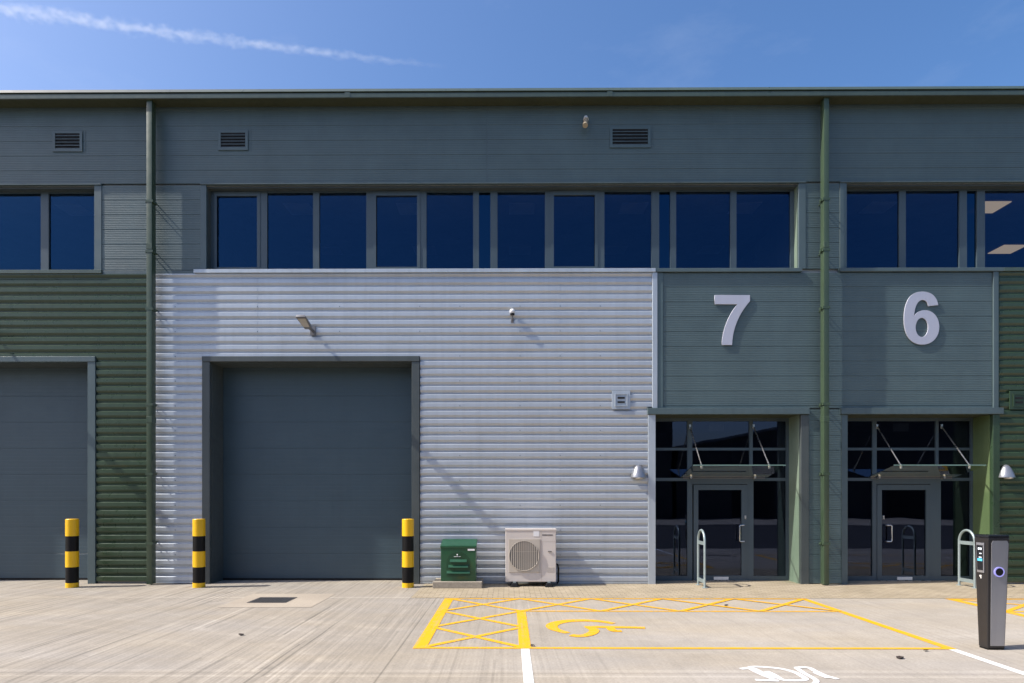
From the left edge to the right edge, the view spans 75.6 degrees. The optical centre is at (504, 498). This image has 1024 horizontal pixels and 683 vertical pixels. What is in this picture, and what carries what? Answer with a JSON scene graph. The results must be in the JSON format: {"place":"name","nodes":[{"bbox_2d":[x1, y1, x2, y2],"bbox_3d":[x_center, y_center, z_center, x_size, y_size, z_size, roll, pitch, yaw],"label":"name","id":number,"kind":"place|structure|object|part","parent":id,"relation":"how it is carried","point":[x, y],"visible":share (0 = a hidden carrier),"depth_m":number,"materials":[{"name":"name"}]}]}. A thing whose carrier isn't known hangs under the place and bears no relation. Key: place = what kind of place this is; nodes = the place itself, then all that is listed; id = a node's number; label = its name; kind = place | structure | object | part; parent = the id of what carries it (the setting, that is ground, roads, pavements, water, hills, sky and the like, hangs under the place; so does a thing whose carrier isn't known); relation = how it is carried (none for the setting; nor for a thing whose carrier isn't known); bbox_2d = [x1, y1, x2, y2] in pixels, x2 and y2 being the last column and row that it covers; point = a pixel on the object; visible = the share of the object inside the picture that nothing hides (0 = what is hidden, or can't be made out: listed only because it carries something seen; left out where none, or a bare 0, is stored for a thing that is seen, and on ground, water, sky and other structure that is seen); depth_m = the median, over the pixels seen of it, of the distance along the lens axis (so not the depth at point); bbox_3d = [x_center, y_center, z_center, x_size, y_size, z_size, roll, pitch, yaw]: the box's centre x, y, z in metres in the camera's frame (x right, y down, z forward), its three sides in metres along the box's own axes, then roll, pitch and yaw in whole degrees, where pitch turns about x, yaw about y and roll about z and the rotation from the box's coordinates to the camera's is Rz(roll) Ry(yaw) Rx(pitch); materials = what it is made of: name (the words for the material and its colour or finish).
{"place":"outdoors","nodes":[
{"label":"outdoors","id":0,"kind":"place"},
{"bbox_2d":[0,580,1023,682],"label":"concrete yard","id":1,"kind":"structure","parent":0,"point":[348,631],"depth_m":8.52,"materials":[{"name":"grey concrete"}]},
{"bbox_2d":[65,519,78,587],"bbox_3d":[-8.815,1.101,13.454,0.242,1.397,0.242,0,0,0],"label":"bollard","id":2,"kind":"object","parent":1,"relation":"on","point":[71,553],"visible":1,"depth_m":13.36,"materials":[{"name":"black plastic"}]},
{"bbox_2d":[192,519,205,587],"bbox_3d":[-6.230,1.101,13.454,0.242,1.397,0.242,0,0,0],"label":"bollard","id":3,"kind":"object","parent":1,"relation":"on","point":[198,551],"visible":1,"depth_m":13.36,"materials":[{"name":"black plastic"}]},
{"bbox_2d":[219,594,333,606],"bbox_3d":[-3.984,1.791,11.726,1.558,0.010,1.552,0,0,0],"label":"manhole cover","id":4,"kind":"object","parent":1,"relation":"on","point":[281,600],"visible":1,"depth_m":11.62,"materials":[{"name":"concrete"}]},
{"bbox_2d":[402,519,413,587],"bbox_3d":[-1.969,1.101,13.454,0.242,1.397,0.242,0,0,0],"label":"bollard","id":5,"kind":"object","parent":1,"relation":"on","point":[407,553],"visible":1,"depth_m":13.35,"materials":[{"name":"black plastic"}]},
{"bbox_2d":[0,86,1023,584],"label":"industrial building","id":6,"kind":"structure","parent":1,"relation":"on","point":[170,368],"depth_m":14.02,"materials":[{"name":"green paint"}]},
{"bbox_2d":[0,187,93,269],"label":"strip window","id":7,"kind":"structure","parent":6,"relation":"in","point":[45,192],"depth_m":14.26,"materials":[{"name":"grey glass"}]},
{"bbox_2d":[0,356,97,583],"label":"roller door","id":8,"kind":"structure","parent":6,"relation":"in","point":[48,417],"depth_m":14.67,"materials":[{"name":"metal"}]},
{"bbox_2d":[52,131,85,151],"bbox_3d":[-9.273,-7.619,14.052,0.698,0.449,0.024,0,0,0],"label":"louvre vent","id":9,"kind":"object","parent":6,"relation":"attached to","point":[67,141],"visible":1,"depth_m":14.05,"materials":[{"name":"grey metal"}]},
{"bbox_2d":[218,130,250,150],"bbox_3d":[-5.740,-7.628,14.028,0.697,0.432,0.024,0,0,0],"label":"louvre vent","id":10,"kind":"object","parent":6,"relation":"attached to","point":[231,140],"visible":1,"depth_m":14.03,"materials":[{"name":"grey metal"}]},
{"bbox_2d":[296,315,315,334],"bbox_3d":[-4.084,-3.583,13.608,0.202,0.218,0.794,0,0,0],"label":"floodlight","id":11,"kind":"object","parent":6,"relation":"attached to","point":[304,321],"visible":1,"depth_m":13.50,"materials":[{"name":"grey metal"}]},
{"bbox_2d":[202,356,419,583],"bbox_3d":[-4.108,-0.617,14.350,4.619,4.834,0.755,0,0,0],"label":"roller door","id":12,"kind":"structure","parent":6,"relation":"in","point":[311,464],"depth_m":14.63,"materials":[{"name":"metal"}]},
{"bbox_2d":[207,185,797,268],"bbox_3d":[-0.063,-5.734,14.154,12.617,1.872,0.213,0,0,0],"label":"strip window","id":13,"kind":"structure","parent":6,"relation":"in","point":[663,197],"depth_m":14.19,"materials":[{"name":"grey glass"}]},
{"bbox_2d":[510,309,514,322],"bbox_3d":[0.162,-3.867,13.907,0.114,0.278,0.141,0,0,0],"label":"security camera","id":14,"kind":"object","parent":6,"relation":"attached to","point":[512,312],"visible":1,"depth_m":13.87,"materials":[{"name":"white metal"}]},
{"bbox_2d":[583,115,588,127],"bbox_3d":[1.703,-7.920,13.856,0.117,0.318,0.268,0,0,11],"label":"security camera","id":15,"kind":"object","parent":6,"relation":"attached to","point":[585,121],"visible":1,"depth_m":13.79,"materials":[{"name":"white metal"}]},
{"bbox_2d":[612,391,629,408],"bbox_3d":[2.462,-2.091,13.942,0.390,0.390,0.040,0,0,0],"label":"vent","id":16,"kind":"object","parent":6,"relation":"attached to","point":[620,399],"depth_m":13.94,"materials":[{"name":"silver metal"}]},
{"bbox_2d":[610,126,650,147],"bbox_3d":[2.690,-7.664,13.973,0.921,0.454,0.024,0,0,0],"label":"louvre vent","id":17,"kind":"object","parent":6,"relation":"attached to","point":[630,136],"visible":1,"depth_m":13.97,"materials":[{"name":"grey metal"}]},
{"bbox_2d":[630,465,645,478],"bbox_3d":[2.827,-0.573,13.890,0.336,0.310,0.184,0,0,0],"label":"wall lamp","id":18,"kind":"object","parent":6,"relation":"attached to","point":[638,472],"visible":1,"depth_m":13.86,"materials":[{"name":"metal"}]},
{"bbox_2d":[693,485,746,579],"bbox_3d":[4.741,0.736,14.505,1.166,2.100,0.164,0,0,0],"label":"entrance door","id":19,"kind":"structure","parent":6,"relation":"in","point":[719,510],"depth_m":14.54,"materials":[{"name":"grey glass"}]},
{"bbox_2d":[714,295,749,344],"bbox_3d":[4.802,-3.775,13.934,0.744,1.053,0.034,0,0,0],"label":"number sign","id":20,"kind":"object","parent":6,"relation":"attached to","point":[741,301],"visible":1,"depth_m":13.92,"materials":[{"name":"metal"}]},
{"bbox_2d":[877,485,929,579],"bbox_3d":[8.759,0.736,14.479,1.162,2.100,0.164,0,0,0],"label":"entrance door","id":21,"kind":"structure","parent":6,"relation":"in","point":[903,511],"depth_m":14.51,"materials":[{"name":"grey glass"}]},
{"bbox_2d":[903,292,938,344],"bbox_3d":[8.778,-3.808,13.907,0.741,1.118,0.034,0,0,0],"label":"number sign","id":22,"kind":"object","parent":6,"relation":"attached to","point":[910,319],"visible":1,"depth_m":13.89,"materials":[{"name":"metal"}]},
{"bbox_2d":[847,184,1023,267],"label":"strip window","id":23,"kind":"structure","parent":6,"relation":"in","point":[970,197],"depth_m":14.12,"materials":[{"name":"grey glass"}]},
{"bbox_2d":[999,465,1015,478],"bbox_3d":[10.559,-0.573,13.839,0.336,0.310,0.184,0,0,0],"label":"wall lamp","id":24,"kind":"object","parent":6,"relation":"attached to","point":[1006,472],"visible":1,"depth_m":13.81,"materials":[{"name":"metal"}]},
{"bbox_2d":[1009,391,1023,409],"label":"wall outlet","id":25,"kind":"object","parent":6,"relation":"attached to","point":[1016,400],"depth_m":13.88,"materials":[{"name":"green metal"}]},
{"bbox_2d":[521,649,533,682],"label":"parking line","id":26,"kind":"object","parent":1,"relation":"on","point":[527,668],"visible":1,"depth_m":7.08,"materials":[{"name":"white paint"}]},
{"bbox_2d":[413,598,954,648],"bbox_3d":[2.166,1.794,9.918,6.519,0.005,4.020,0,0,0],"label":"disabled bay marking","id":27,"kind":"object","parent":1,"relation":"on","point":[424,639],"visible":1,"depth_m":9.45,"materials":[{"name":"yellow paint"}]},
{"bbox_2d":[740,666,839,682],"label":"charging symbol","id":28,"kind":"object","parent":1,"relation":"on","point":[774,676],"visible":1,"depth_m":6.75,"materials":[{"name":"white paint"}]},
{"bbox_2d":[948,599,1023,616],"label":"disabled bay marking","id":29,"kind":"object","parent":1,"relation":"on","point":[1011,611],"visible":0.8,"depth_m":11.02,"materials":[{"name":"yellow paint"}]},
{"bbox_2d":[949,649,1023,674],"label":"parking line","id":30,"kind":"object","parent":1,"relation":"on","point":[992,662],"visible":1,"depth_m":7.29,"materials":[{"name":"white paint"}]},
{"bbox_2d":[974,534,1008,649],"bbox_3d":[5.854,1.113,7.938,0.269,1.370,0.244,0,0,0],"label":"charging post","id":31,"kind":"object","parent":1,"relation":"on","point":[991,556],"visible":1,"depth_m":7.85,"materials":[{"name":"black metal"}]},
{"bbox_2d":[0,0,1023,89],"label":"sky","id":32,"kind":"structure","parent":0,"point":[45,44],"materials":[{"name":"blue"}]},
{"bbox_2d":[411,580,1023,597],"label":"paved path","id":33,"kind":"structure","parent":0,"point":[791,589],"depth_m":12.96,"materials":[{"name":"grey concrete"}]},
{"bbox_2d":[433,578,482,587],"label":"plinth","id":34,"kind":"structure","parent":33,"relation":"on","point":[439,583],"depth_m":13.27,"materials":[{"name":"concrete"}]},
{"bbox_2d":[440,539,476,580],"bbox_3d":[-0.935,1.250,13.580,0.732,0.828,0.536,0,0,0],"label":"utility cabinet","id":35,"kind":"object","parent":34,"relation":"on","point":[458,559],"visible":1,"depth_m":13.36,"materials":[{"name":"green metal"}]},
{"bbox_3d":[-0.936,1.314,13.339,0.480,0.500,0.055,0,0,0],"label":"door panel","id":36,"kind":"part","parent":35,"relation":"part of","materials":[{"name":"green metal"}]},
{"bbox_2d":[505,528,558,586],"bbox_3d":[0.578,1.206,13.683,1.137,1.183,0.508,0,0,0],"label":"air conditioning unit","id":37,"kind":"object","parent":33,"relation":"on","point":[530,554],"visible":1,"depth_m":13.52,"materials":[{"name":"white metal"}]},
{"bbox_2d":[695,529,707,587],"bbox_3d":[4.045,1.208,13.564,0.120,1.184,0.580,0,0,0],"label":"cycle stand","id":38,"kind":"object","parent":33,"relation":"on","point":[703,542],"visible":1,"depth_m":13.48,"materials":[{"name":"silver metal"}]},
{"bbox_2d":[956,529,976,588],"bbox_3d":[9.475,1.208,13.528,0.120,1.184,0.580,0,0,0],"label":"cycle stand","id":39,"kind":"object","parent":33,"relation":"on","point":[960,579],"visible":0.88,"depth_m":13.54,"materials":[{"name":"silver metal"}]}
]}

